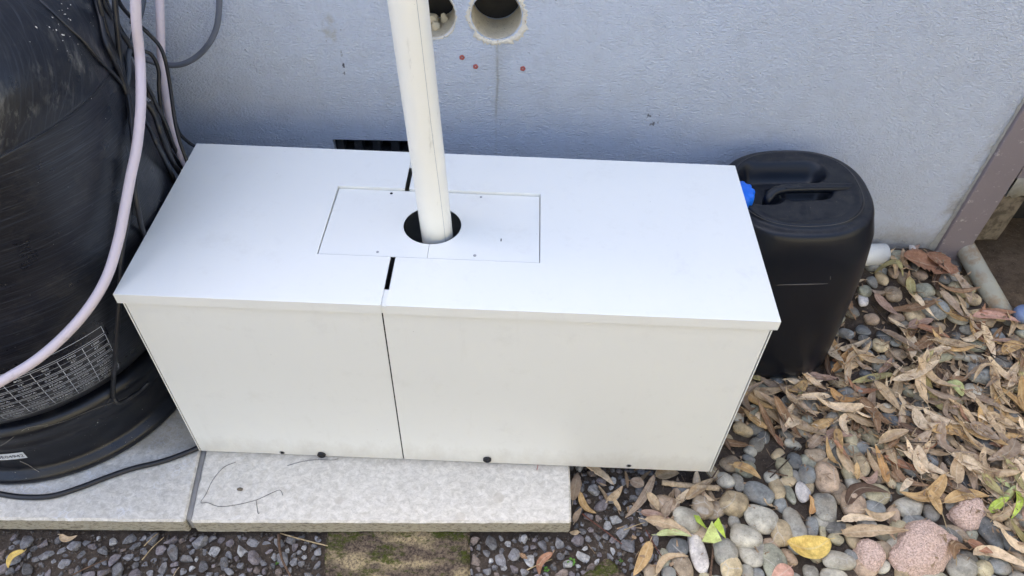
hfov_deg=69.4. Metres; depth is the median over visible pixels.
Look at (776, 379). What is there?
pebble
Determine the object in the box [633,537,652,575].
leaf
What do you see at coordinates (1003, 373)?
leaf
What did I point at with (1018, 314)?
plastic cap
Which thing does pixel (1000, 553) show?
leaf
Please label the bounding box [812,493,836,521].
pebble
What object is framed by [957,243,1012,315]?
drain pipe
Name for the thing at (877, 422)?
leaf
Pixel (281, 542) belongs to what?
gravel stone
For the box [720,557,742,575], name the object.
pebble
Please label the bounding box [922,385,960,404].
leaf
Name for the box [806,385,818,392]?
pebble
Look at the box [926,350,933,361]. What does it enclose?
leaf
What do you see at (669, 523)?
leaf
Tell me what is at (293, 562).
gravel stone
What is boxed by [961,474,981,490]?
pebble
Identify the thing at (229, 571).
gravel stone
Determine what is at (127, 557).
gravel stone
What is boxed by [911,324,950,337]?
leaf
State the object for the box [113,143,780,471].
cabinet
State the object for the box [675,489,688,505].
leaf
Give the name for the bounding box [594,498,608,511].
gravel stone
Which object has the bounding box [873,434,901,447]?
leaf
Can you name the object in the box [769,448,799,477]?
twig
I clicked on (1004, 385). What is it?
leaf
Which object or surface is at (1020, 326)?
leaf
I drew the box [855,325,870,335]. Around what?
pebble
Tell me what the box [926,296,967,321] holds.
leaf
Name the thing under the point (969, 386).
pebble
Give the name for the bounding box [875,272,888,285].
pebble
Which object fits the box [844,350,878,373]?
leaf
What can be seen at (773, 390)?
leaf
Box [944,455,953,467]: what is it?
pebble
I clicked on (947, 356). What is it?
pebble
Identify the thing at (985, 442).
pebble
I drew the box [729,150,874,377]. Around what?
jerrycan
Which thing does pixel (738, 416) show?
pebble
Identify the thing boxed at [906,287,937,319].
leaf
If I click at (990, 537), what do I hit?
pebble
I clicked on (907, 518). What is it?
pebble
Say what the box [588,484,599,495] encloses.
gravel stone
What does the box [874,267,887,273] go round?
pebble
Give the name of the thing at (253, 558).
gravel stone
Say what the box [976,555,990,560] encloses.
pebble
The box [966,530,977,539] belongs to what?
pebble
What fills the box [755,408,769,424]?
leaf
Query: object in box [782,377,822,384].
leaf
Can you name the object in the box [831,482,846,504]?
pebble
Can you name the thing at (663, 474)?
leaf
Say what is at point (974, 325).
leaf
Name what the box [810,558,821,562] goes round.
pebble
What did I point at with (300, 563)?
gravel stone
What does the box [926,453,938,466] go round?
pebble
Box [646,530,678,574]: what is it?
twig
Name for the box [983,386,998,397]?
pebble
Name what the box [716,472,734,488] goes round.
pebble
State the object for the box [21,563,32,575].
gravel stone
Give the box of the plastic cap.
[1012,304,1023,323]
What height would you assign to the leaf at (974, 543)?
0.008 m
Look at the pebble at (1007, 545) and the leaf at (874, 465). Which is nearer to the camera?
the pebble at (1007, 545)
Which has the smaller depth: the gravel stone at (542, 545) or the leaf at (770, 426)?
the gravel stone at (542, 545)
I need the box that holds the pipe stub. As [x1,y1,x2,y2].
[865,243,890,265]
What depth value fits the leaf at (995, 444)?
1.54 m
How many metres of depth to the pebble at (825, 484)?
1.47 m
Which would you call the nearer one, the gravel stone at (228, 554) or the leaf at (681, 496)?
the gravel stone at (228, 554)
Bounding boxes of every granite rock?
[853,539,885,571]
[887,519,959,575]
[946,498,985,531]
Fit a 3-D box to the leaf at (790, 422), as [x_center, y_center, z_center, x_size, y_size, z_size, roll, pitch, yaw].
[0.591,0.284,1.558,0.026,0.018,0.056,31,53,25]
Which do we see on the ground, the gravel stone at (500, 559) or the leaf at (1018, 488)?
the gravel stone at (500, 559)
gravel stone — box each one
[0,549,5,559]
[0,563,7,574]
[5,568,15,574]
[6,555,21,565]
[10,534,16,540]
[20,536,33,549]
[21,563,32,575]
[30,545,37,551]
[32,556,39,562]
[37,539,47,547]
[38,551,54,559]
[54,537,61,543]
[57,547,65,553]
[58,559,71,568]
[66,541,81,550]
[73,565,81,575]
[77,550,85,558]
[81,571,94,575]
[88,543,97,549]
[88,557,96,565]
[97,546,107,554]
[97,569,109,575]
[108,554,120,566]
[109,538,117,545]
[112,562,123,575]
[122,534,136,543]
[123,554,133,560]
[128,568,141,575]
[129,542,140,550]
[131,562,138,568]
[140,548,146,554]
[146,532,158,545]
[146,570,152,575]
[155,545,166,554]
[158,562,166,574]
[164,536,177,543]
[167,544,177,561]
[170,562,178,566]
[180,555,192,562]
[180,568,186,574]
[192,535,208,549]
[198,561,207,572]
[208,536,216,542]
[208,546,219,556]
[217,537,224,543]
[220,557,227,570]
[224,568,233,575]
[225,551,231,558]
[226,539,233,547]
[236,562,243,568]
[237,545,247,556]
[246,538,259,546]
[248,550,261,564]
[253,567,259,573]
[260,560,266,565]
[271,553,276,560]
[274,538,284,547]
[275,568,282,575]
[277,552,288,567]
[286,535,295,544]
[289,558,297,566]
[292,544,297,551]
[297,561,304,567]
[313,561,320,569]
[314,548,321,555]
[470,537,479,545]
[471,554,480,565]
[483,550,489,556]
[483,568,490,575]
[485,535,496,550]
[495,553,505,565]
[504,541,510,546]
[508,548,519,560]
[510,565,517,573]
[518,534,527,542]
[520,569,528,575]
[522,545,528,552]
[524,555,533,566]
[538,540,546,551]
[555,537,564,548]
[555,569,567,575]
[556,552,564,559]
[563,560,572,567]
[571,534,583,546]
[575,466,582,471]
[576,551,589,563]
[579,528,586,534]
[584,513,592,520]
[585,535,591,541]
[586,563,595,571]
[587,470,596,476]
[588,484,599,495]
[593,532,600,541]
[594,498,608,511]
[595,515,601,521]
[596,477,605,486]
[603,521,611,530]
[603,533,608,539]
[606,492,618,503]
[607,553,613,560]
[609,516,621,524]
[609,537,616,543]
[615,524,629,539]
[620,539,634,552]
[621,478,625,485]
[629,495,637,501]
[629,523,635,530]
[635,487,643,495]
[637,469,644,474]
[639,515,647,525]
[645,470,653,475]
[651,533,658,545]
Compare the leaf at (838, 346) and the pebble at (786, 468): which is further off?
the leaf at (838, 346)
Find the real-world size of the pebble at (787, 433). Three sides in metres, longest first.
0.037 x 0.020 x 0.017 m
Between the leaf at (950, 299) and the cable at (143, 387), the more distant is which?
the leaf at (950, 299)
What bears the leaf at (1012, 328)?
on the ground
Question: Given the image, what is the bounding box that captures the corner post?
[926,98,1023,262]
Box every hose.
[0,0,145,387]
[155,0,184,166]
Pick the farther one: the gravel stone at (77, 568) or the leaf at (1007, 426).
the leaf at (1007, 426)
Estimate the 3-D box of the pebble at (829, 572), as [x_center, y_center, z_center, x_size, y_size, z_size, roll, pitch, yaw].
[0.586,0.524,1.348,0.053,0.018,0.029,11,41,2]
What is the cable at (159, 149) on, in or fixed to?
attached to the filter tank
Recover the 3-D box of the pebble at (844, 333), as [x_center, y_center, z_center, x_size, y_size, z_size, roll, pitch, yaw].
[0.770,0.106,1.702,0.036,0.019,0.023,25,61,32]
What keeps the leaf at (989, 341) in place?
on the leaf litter at (869, 385)
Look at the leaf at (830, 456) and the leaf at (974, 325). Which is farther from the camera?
the leaf at (974, 325)
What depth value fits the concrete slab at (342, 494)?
1.38 m
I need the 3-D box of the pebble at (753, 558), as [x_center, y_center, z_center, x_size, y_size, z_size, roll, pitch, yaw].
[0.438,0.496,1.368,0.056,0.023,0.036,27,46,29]
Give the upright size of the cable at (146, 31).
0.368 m
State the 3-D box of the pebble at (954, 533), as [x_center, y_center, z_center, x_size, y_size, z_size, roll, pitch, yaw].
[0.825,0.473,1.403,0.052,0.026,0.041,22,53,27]
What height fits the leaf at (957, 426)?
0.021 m
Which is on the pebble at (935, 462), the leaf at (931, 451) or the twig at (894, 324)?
the leaf at (931, 451)
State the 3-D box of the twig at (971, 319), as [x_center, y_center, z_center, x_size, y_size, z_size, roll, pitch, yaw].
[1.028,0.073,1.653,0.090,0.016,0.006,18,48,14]
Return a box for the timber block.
[976,182,1023,239]
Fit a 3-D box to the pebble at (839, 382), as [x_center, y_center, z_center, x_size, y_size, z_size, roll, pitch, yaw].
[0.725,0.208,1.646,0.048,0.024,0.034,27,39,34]
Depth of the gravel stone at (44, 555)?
1.33 m
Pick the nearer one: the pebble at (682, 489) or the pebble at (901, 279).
the pebble at (682, 489)
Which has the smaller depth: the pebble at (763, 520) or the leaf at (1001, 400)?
the pebble at (763, 520)
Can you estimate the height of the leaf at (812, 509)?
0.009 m
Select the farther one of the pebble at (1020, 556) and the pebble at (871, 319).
the pebble at (871, 319)
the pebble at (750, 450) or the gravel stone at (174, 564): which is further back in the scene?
the pebble at (750, 450)
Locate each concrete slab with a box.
[0,409,200,530]
[191,451,570,531]
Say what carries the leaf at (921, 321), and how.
on the leaf litter at (869, 385)
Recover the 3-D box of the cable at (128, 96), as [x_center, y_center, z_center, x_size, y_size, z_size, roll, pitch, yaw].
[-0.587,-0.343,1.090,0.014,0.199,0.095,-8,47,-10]
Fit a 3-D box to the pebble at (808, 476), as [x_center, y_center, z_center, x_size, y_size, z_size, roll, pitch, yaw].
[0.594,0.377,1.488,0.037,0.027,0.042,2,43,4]
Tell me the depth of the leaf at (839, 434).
1.53 m
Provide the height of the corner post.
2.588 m
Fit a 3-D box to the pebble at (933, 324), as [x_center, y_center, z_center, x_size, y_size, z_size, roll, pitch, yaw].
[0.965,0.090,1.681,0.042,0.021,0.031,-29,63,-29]
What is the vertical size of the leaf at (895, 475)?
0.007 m
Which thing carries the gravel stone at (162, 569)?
on the ground
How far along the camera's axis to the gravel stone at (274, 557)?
1.34 m
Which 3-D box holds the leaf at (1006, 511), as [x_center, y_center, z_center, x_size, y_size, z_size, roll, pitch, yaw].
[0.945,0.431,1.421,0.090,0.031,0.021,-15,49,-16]
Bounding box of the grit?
[0,467,731,575]
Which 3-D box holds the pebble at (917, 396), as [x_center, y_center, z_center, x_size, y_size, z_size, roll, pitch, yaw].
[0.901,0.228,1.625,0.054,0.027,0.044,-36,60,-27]
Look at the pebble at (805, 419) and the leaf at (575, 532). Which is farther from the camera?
the pebble at (805, 419)
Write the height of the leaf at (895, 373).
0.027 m
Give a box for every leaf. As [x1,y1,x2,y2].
[6,549,26,567]
[58,534,77,541]
[519,553,526,558]
[536,550,554,574]
[569,530,578,534]
[570,473,580,504]
[572,507,581,524]
[578,492,595,512]
[587,467,613,484]
[606,486,622,502]
[611,496,620,510]
[625,470,656,517]
[628,477,643,487]
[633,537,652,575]
[636,509,668,518]
[638,515,691,535]
[645,490,659,509]
[652,529,690,536]
[654,553,687,575]
[655,470,678,478]
[661,500,672,519]
[674,477,681,496]
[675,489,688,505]
[682,478,713,502]
[693,471,713,500]
[694,515,725,543]
[724,439,732,452]
[726,438,753,446]
[730,462,760,478]
[737,407,755,413]
[740,406,767,428]
[742,381,763,414]
[745,391,776,408]
[749,385,779,423]
[751,387,788,394]
[752,375,760,380]
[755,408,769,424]
[757,375,807,392]
[757,399,777,441]
[758,391,788,437]
[770,392,801,437]
[772,434,784,449]
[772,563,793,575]
[773,380,815,414]
[781,413,824,434]
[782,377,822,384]
[783,417,799,427]
[786,387,799,403]
[787,398,798,413]
[787,535,834,558]
[788,380,807,391]
[795,392,830,399]
[800,418,825,444]
[802,372,825,388]
[803,417,836,434]
[805,372,839,379]
[808,426,827,447]
[809,494,815,516]
[812,385,835,391]
[812,403,829,410]
[815,395,870,411]
[823,429,856,441]
[825,354,838,380]
[826,438,840,467]
[828,345,844,363]
[828,387,862,402]
[830,347,852,374]
[831,437,849,459]
[832,339,843,363]
[833,342,845,371]
[833,408,861,422]
[833,425,842,453]
[836,337,869,351]
[836,447,867,480]
[837,524,908,537]
[838,513,876,521]
[839,411,856,433]
[841,410,881,426]
[842,482,887,506]
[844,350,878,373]
[845,350,851,383]
[847,376,880,393]
[848,300,855,319]
[851,344,891,363]
[851,407,865,429]
[852,341,870,369]
[852,372,896,382]
[854,357,874,370]
[854,408,870,417]
[854,460,859,478]
[855,397,892,423]
[858,391,880,433]
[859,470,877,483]
[860,508,896,521]
[867,379,875,418]
[867,448,882,480]
[870,259,902,275]
[870,289,893,294]
[871,290,897,314]
[871,378,899,409]
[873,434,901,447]
[874,327,922,352]
[874,429,908,445]
[875,444,889,487]
[876,401,899,412]
[877,357,892,374]
[882,415,901,433]
[884,426,897,468]
[884,455,935,472]
[887,360,939,381]
[887,438,899,449]
[888,317,917,362]
[888,349,904,363]
[890,365,902,383]
[890,371,902,408]
[891,255,897,275]
[891,448,929,485]
[891,471,900,482]
[892,362,904,372]
[893,300,941,311]
[894,421,938,440]
[896,249,958,273]
[896,392,928,409]
[896,426,935,450]
[896,448,954,477]
[898,402,905,422]
[899,472,949,501]
[900,249,916,271]
[900,476,912,490]
[901,414,915,424]
[903,244,919,262]
[903,384,914,389]
[903,435,928,472]
[905,270,924,294]
[906,276,915,294]
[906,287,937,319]
[906,318,933,328]
[906,325,942,350]
[907,321,919,338]
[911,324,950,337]
[911,412,930,436]
[911,432,936,447]
[912,346,951,362]
[912,354,957,385]
[912,405,947,429]
[912,444,928,478]
[913,348,929,392]
[914,341,944,371]
[915,351,929,408]
[917,380,959,399]
[917,406,967,424]
[918,437,950,455]
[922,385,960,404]
[922,437,937,479]
[925,424,980,448]
[925,487,942,514]
[926,251,953,274]
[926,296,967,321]
[926,336,956,355]
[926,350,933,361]
[926,376,960,413]
[927,337,979,347]
[929,406,959,448]
[929,472,972,498]
[932,260,943,290]
[932,281,979,292]
[932,329,981,351]
[936,324,958,342]
[936,359,952,380]
[936,376,968,386]
[936,417,970,452]
[939,289,963,315]
[939,488,989,503]
[940,372,959,419]
[940,462,976,497]
[943,400,956,420]
[945,379,964,395]
[946,423,981,430]
[946,450,986,484]
[946,472,952,491]
[948,398,981,433]
[949,367,959,390]
[949,540,972,559]
[950,387,969,426]
[950,452,964,487]
[950,452,976,488]
[953,273,971,302]
[953,415,993,441]
[954,292,966,312]
[955,441,994,471]
[956,422,1002,456]
[957,302,988,321]
[959,402,969,421]
[960,331,983,341]
[960,394,1000,406]
[963,359,994,378]
[964,388,975,399]
[964,539,992,552]
[965,310,1019,321]
[966,421,999,439]
[967,314,983,330]
[970,314,990,345]
[971,412,988,422]
[972,363,996,380]
[972,468,1023,478]
[973,545,1023,566]
[974,304,985,343]
[974,308,1014,313]
[975,398,1002,433]
[975,461,1023,482]
[976,401,1007,444]
[978,319,995,357]
[979,443,996,471]
[979,463,1012,509]
[980,472,1002,493]
[982,354,1018,381]
[983,396,1008,407]
[984,374,1000,388]
[984,404,1023,428]
[986,326,1002,358]
[986,405,993,419]
[986,501,1019,521]
[987,360,1011,407]
[987,411,1023,433]
[987,435,1020,460]
[988,497,1008,512]
[989,442,1002,447]
[990,367,1018,412]
[990,392,1023,422]
[991,338,1017,344]
[993,521,1014,530]
[993,524,1023,552]
[995,476,1009,487]
[996,409,1005,434]
[998,432,1023,454]
[998,485,1015,499]
[999,340,1023,354]
[999,375,1023,388]
[999,432,1022,445]
[1000,412,1023,440]
[1001,382,1017,386]
[1002,388,1023,411]
[1002,457,1018,468]
[1003,455,1023,490]
[1003,514,1023,541]
[1004,360,1019,401]
[1007,311,1023,329]
[1007,373,1017,388]
[1008,321,1016,336]
[1011,489,1023,518]
[1012,458,1023,481]
[1015,371,1023,405]
[1015,444,1023,473]
[1016,341,1020,360]
[1016,472,1023,496]
[1018,352,1023,375]
[1018,415,1023,429]
[1020,350,1023,366]
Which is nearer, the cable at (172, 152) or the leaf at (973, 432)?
the cable at (172, 152)
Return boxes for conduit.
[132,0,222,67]
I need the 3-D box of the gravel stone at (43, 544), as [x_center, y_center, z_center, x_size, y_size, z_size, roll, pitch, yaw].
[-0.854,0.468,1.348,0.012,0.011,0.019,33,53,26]
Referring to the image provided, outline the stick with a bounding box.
[662,479,719,490]
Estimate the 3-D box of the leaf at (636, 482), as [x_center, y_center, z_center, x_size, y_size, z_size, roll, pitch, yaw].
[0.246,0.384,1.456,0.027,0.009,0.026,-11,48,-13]
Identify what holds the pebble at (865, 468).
on the ground
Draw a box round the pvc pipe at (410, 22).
[387,0,452,256]
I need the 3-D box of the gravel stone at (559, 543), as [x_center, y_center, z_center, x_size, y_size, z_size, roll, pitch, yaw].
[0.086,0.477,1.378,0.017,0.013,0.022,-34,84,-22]
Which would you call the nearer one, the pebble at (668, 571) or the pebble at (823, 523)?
the pebble at (668, 571)
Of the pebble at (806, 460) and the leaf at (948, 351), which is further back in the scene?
the leaf at (948, 351)
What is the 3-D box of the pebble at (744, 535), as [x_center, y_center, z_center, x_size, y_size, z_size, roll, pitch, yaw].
[0.439,0.468,1.390,0.062,0.033,0.052,14,43,6]
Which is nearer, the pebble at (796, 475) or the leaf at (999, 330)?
the pebble at (796, 475)
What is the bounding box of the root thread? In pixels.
[201,462,282,506]
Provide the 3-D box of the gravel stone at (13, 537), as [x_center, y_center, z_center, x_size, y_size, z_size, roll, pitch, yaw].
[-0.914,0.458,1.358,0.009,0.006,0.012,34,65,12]
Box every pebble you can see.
[643,563,657,575]
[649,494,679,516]
[655,525,676,536]
[659,548,670,567]
[661,566,675,575]
[666,537,688,554]
[671,506,700,533]
[671,552,693,575]
[672,481,689,491]
[687,534,708,572]
[691,494,714,519]
[692,525,710,543]
[706,466,719,480]
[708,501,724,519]
[713,537,738,565]
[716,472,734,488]
[716,524,725,536]
[719,455,739,472]
[719,490,748,517]
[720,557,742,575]
[728,516,740,527]
[730,523,762,548]
[732,421,752,437]
[732,473,744,491]
[734,413,743,422]
[735,461,755,477]
[737,547,763,567]
[741,564,753,575]
[742,454,754,462]
[743,445,756,456]
[743,481,774,506]
[743,504,778,534]
[748,422,763,436]
[749,437,764,451]
[750,404,758,414]
[753,567,764,575]
[755,431,769,443]
[755,543,763,555]
[757,380,771,396]
[760,415,772,423]
[763,470,779,482]
[763,538,779,548]
[763,543,787,575]
[768,478,785,498]
[770,377,784,383]
[770,519,792,546]
[771,448,785,459]
[773,498,786,513]
[775,457,792,477]
[778,429,792,438]
[780,476,796,486]
[781,395,791,405]
[781,548,797,566]
[782,507,806,536]
[784,438,801,450]
[784,485,795,504]
[786,452,801,470]
[787,405,800,415]
[787,545,798,554]
[793,470,799,482]
[795,481,810,502]
[796,394,817,411]
[797,428,807,437]
[798,464,815,483]
[800,454,816,468]
[801,414,812,423]
[802,564,818,575]
[804,448,825,462]
[805,483,814,493]
[805,516,818,535]
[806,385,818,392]
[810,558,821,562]
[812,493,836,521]
[812,514,828,527]
[815,461,839,493]
[816,444,825,450]
[819,392,839,405]
[819,526,825,536]
[819,568,847,575]
[822,550,855,570]
[825,411,839,427]
[825,439,835,449]
[826,521,839,533]
[827,533,843,545]
[828,374,848,388]
[830,361,842,372]
[831,446,849,466]
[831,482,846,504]
[834,521,845,534]
[837,386,855,402]
[837,411,850,423]
[839,328,854,339]
[840,464,858,478]
[840,490,866,514]
[843,428,858,444]
[844,478,865,498]
[844,523,860,548]
[844,549,857,559]
[845,306,859,318]
[847,445,859,457]
[852,452,870,476]
[853,559,878,575]
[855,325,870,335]
[856,514,876,524]
[857,285,871,296]
[857,385,866,397]
[857,427,905,457]
[857,441,871,454]
[858,294,868,306]
[858,335,872,349]
[859,369,877,383]
[863,313,879,324]
[865,265,879,271]
[865,483,890,504]
[866,276,877,287]
[866,452,878,465]
[866,500,885,515]
[869,470,884,483]
[871,354,894,372]
[872,338,888,352]
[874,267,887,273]
[874,524,897,540]
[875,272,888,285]
[876,330,891,343]
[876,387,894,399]
[876,541,891,559]
[878,560,889,574]
[880,403,894,412]
[881,412,898,427]
[884,286,902,301]
[885,471,896,488]
[886,505,900,523]
[886,537,896,546]
[887,312,905,323]
[888,268,899,278]
[889,520,906,527]
[890,250,902,264]
[890,337,901,346]
[891,348,906,359]
[892,496,922,516]
[893,366,912,376]
[894,569,908,575]
[895,482,907,495]
[897,272,911,286]
[899,320,908,327]
[899,432,914,443]
[902,381,914,396]
[902,515,926,522]
[903,310,924,321]
[903,462,917,476]
[909,262,919,271]
[911,269,927,280]
[913,392,929,400]
[913,400,928,411]
[914,349,924,358]
[916,283,935,297]
[921,296,949,319]
[921,486,940,504]
[922,472,938,481]
[922,503,939,521]
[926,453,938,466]
[930,321,945,330]
[934,572,946,575]
[935,288,943,297]
[939,273,951,284]
[939,351,953,362]
[939,525,962,542]
[941,295,960,309]
[941,493,947,502]
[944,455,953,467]
[945,502,956,510]
[945,554,977,575]
[946,281,975,297]
[947,272,959,280]
[947,311,968,324]
[947,525,970,540]
[951,260,961,271]
[951,332,961,340]
[953,351,964,359]
[954,391,963,404]
[959,324,971,335]
[960,309,972,319]
[960,443,979,457]
[960,549,977,561]
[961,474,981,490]
[963,275,972,285]
[963,293,981,305]
[963,354,984,361]
[964,383,983,402]
[965,361,990,384]
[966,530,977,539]
[967,339,986,351]
[975,438,997,448]
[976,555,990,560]
[976,560,993,575]
[977,514,1003,549]
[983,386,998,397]
[985,318,995,327]
[986,449,1002,466]
[986,494,1012,509]
[988,557,1011,575]
[991,328,1005,337]
[993,355,1012,367]
[995,481,1014,496]
[996,344,1015,355]
[1000,529,1020,553]
[1002,320,1010,325]
[1004,518,1018,530]
[1006,550,1023,571]
[1007,334,1019,340]
[1008,409,1020,416]
[1008,570,1023,575]
[1011,510,1023,526]
[1013,385,1017,392]
[1015,329,1023,338]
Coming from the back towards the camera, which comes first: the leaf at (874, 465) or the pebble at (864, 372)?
the pebble at (864, 372)
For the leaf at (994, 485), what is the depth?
1.46 m
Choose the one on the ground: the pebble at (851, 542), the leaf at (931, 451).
the pebble at (851, 542)
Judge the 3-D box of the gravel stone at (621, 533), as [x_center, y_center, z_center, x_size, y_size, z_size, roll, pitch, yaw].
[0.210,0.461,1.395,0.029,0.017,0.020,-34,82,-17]
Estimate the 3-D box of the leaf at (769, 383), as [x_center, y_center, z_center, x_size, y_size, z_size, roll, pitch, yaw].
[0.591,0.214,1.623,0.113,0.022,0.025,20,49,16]
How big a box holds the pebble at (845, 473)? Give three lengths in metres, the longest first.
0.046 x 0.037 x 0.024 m
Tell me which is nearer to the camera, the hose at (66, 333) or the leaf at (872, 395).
the hose at (66, 333)
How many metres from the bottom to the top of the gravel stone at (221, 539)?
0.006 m
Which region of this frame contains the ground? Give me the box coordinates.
[0,248,1023,575]
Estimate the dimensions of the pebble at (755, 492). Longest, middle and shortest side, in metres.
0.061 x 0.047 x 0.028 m
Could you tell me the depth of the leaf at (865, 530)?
1.40 m
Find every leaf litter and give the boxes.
[581,255,1023,570]
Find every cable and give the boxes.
[0,445,198,499]
[39,0,122,86]
[94,0,128,94]
[96,0,133,125]
[102,0,177,155]
[106,0,171,147]
[111,160,149,404]
[112,0,146,238]
[118,0,187,162]
[125,0,145,215]
[145,119,176,182]
[146,90,182,169]
[146,97,180,175]
[177,123,194,146]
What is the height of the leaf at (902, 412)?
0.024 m
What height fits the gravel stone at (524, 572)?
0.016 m
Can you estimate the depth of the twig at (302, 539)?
1.36 m
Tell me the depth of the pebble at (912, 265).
1.74 m
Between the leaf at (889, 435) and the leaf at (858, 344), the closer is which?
the leaf at (889, 435)
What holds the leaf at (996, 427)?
on the leaf litter at (869, 385)
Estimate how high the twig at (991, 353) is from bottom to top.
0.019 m
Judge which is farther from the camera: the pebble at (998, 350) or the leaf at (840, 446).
the pebble at (998, 350)
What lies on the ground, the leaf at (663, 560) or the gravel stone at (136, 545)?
the gravel stone at (136, 545)
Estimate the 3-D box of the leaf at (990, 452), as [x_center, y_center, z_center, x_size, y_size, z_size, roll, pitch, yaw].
[0.961,0.314,1.524,0.019,0.031,0.102,-33,56,-29]
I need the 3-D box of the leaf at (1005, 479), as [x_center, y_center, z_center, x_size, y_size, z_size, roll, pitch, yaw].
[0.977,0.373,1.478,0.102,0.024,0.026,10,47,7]
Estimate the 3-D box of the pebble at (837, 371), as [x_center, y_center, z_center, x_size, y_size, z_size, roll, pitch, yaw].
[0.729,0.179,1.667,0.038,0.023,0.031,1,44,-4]
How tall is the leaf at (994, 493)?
0.018 m
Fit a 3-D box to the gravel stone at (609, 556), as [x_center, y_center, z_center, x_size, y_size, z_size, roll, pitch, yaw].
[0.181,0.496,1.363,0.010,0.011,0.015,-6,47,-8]
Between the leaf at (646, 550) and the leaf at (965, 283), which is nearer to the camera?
the leaf at (646, 550)
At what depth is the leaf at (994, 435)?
1.55 m
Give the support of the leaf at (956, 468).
on the leaf at (943, 467)
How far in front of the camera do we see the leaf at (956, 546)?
1.36 m
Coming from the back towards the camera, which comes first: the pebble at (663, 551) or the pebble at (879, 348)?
the pebble at (879, 348)
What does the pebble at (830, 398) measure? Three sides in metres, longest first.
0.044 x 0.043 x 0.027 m
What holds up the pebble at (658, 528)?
on the ground
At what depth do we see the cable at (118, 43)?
1.13 m
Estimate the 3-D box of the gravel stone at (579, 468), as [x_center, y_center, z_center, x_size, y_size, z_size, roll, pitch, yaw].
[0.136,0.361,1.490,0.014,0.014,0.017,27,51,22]
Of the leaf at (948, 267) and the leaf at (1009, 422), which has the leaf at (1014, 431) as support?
the leaf at (1009, 422)
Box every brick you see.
[324,531,470,575]
[582,558,625,575]
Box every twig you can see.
[72,559,106,575]
[277,533,290,575]
[280,532,327,545]
[582,513,621,543]
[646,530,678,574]
[709,543,713,575]
[765,434,825,468]
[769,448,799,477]
[790,400,815,416]
[871,304,931,333]
[871,416,919,477]
[876,442,935,443]
[952,312,991,327]
[975,347,1007,361]
[984,452,1009,533]
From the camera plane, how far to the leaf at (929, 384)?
1.61 m
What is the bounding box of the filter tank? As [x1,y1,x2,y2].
[0,0,176,484]
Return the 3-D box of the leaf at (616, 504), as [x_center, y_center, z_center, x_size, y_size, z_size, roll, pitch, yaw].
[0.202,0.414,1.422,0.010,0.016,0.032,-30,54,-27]
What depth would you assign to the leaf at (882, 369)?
1.64 m
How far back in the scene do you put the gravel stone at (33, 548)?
1.34 m
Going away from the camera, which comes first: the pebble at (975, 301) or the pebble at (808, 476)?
the pebble at (808, 476)
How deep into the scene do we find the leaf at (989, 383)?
1.60 m
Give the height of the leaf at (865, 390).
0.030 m
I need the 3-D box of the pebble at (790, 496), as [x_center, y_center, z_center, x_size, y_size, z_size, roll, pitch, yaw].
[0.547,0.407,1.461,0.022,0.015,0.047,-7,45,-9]
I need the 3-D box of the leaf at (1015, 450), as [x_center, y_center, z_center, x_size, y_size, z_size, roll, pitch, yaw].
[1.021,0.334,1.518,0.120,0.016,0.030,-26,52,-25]
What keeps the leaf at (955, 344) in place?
on the leaf litter at (869, 385)
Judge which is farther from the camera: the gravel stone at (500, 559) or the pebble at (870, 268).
the pebble at (870, 268)
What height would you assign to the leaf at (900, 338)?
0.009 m
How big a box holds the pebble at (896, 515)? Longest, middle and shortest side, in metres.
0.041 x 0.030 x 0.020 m
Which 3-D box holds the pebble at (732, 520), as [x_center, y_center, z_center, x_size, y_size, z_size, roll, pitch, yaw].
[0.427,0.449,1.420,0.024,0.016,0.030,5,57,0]
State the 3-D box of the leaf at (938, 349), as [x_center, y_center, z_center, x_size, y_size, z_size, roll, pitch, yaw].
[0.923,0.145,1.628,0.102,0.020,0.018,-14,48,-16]
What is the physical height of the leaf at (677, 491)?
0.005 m
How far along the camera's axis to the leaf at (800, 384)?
1.62 m
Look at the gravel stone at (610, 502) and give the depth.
1.44 m
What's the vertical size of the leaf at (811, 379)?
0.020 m
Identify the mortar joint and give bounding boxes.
[186,451,206,527]
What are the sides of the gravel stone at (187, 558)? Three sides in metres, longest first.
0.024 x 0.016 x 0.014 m
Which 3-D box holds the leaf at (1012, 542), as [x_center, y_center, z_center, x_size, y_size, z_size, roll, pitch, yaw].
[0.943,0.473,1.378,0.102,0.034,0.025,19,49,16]
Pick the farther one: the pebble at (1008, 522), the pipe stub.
the pipe stub
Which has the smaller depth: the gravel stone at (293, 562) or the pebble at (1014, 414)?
the gravel stone at (293, 562)
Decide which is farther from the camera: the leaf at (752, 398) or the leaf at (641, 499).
the leaf at (752, 398)
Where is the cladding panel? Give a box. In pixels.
[1004,166,1023,197]
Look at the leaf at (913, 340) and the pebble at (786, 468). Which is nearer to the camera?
the pebble at (786, 468)
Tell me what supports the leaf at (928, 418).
on the leaf at (909, 427)
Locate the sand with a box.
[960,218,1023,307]
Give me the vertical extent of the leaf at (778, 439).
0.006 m
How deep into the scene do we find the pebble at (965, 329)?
1.68 m
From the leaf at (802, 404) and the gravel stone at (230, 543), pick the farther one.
the leaf at (802, 404)
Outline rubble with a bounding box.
[430,13,447,29]
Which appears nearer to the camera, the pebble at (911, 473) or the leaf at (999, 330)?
the pebble at (911, 473)
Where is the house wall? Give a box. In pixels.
[109,0,1023,248]
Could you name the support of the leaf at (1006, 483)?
on the pebble at (1004, 488)
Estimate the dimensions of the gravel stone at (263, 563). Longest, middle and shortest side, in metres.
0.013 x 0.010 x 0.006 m
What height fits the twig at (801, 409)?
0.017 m
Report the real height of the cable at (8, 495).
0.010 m
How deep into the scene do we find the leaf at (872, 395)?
1.61 m

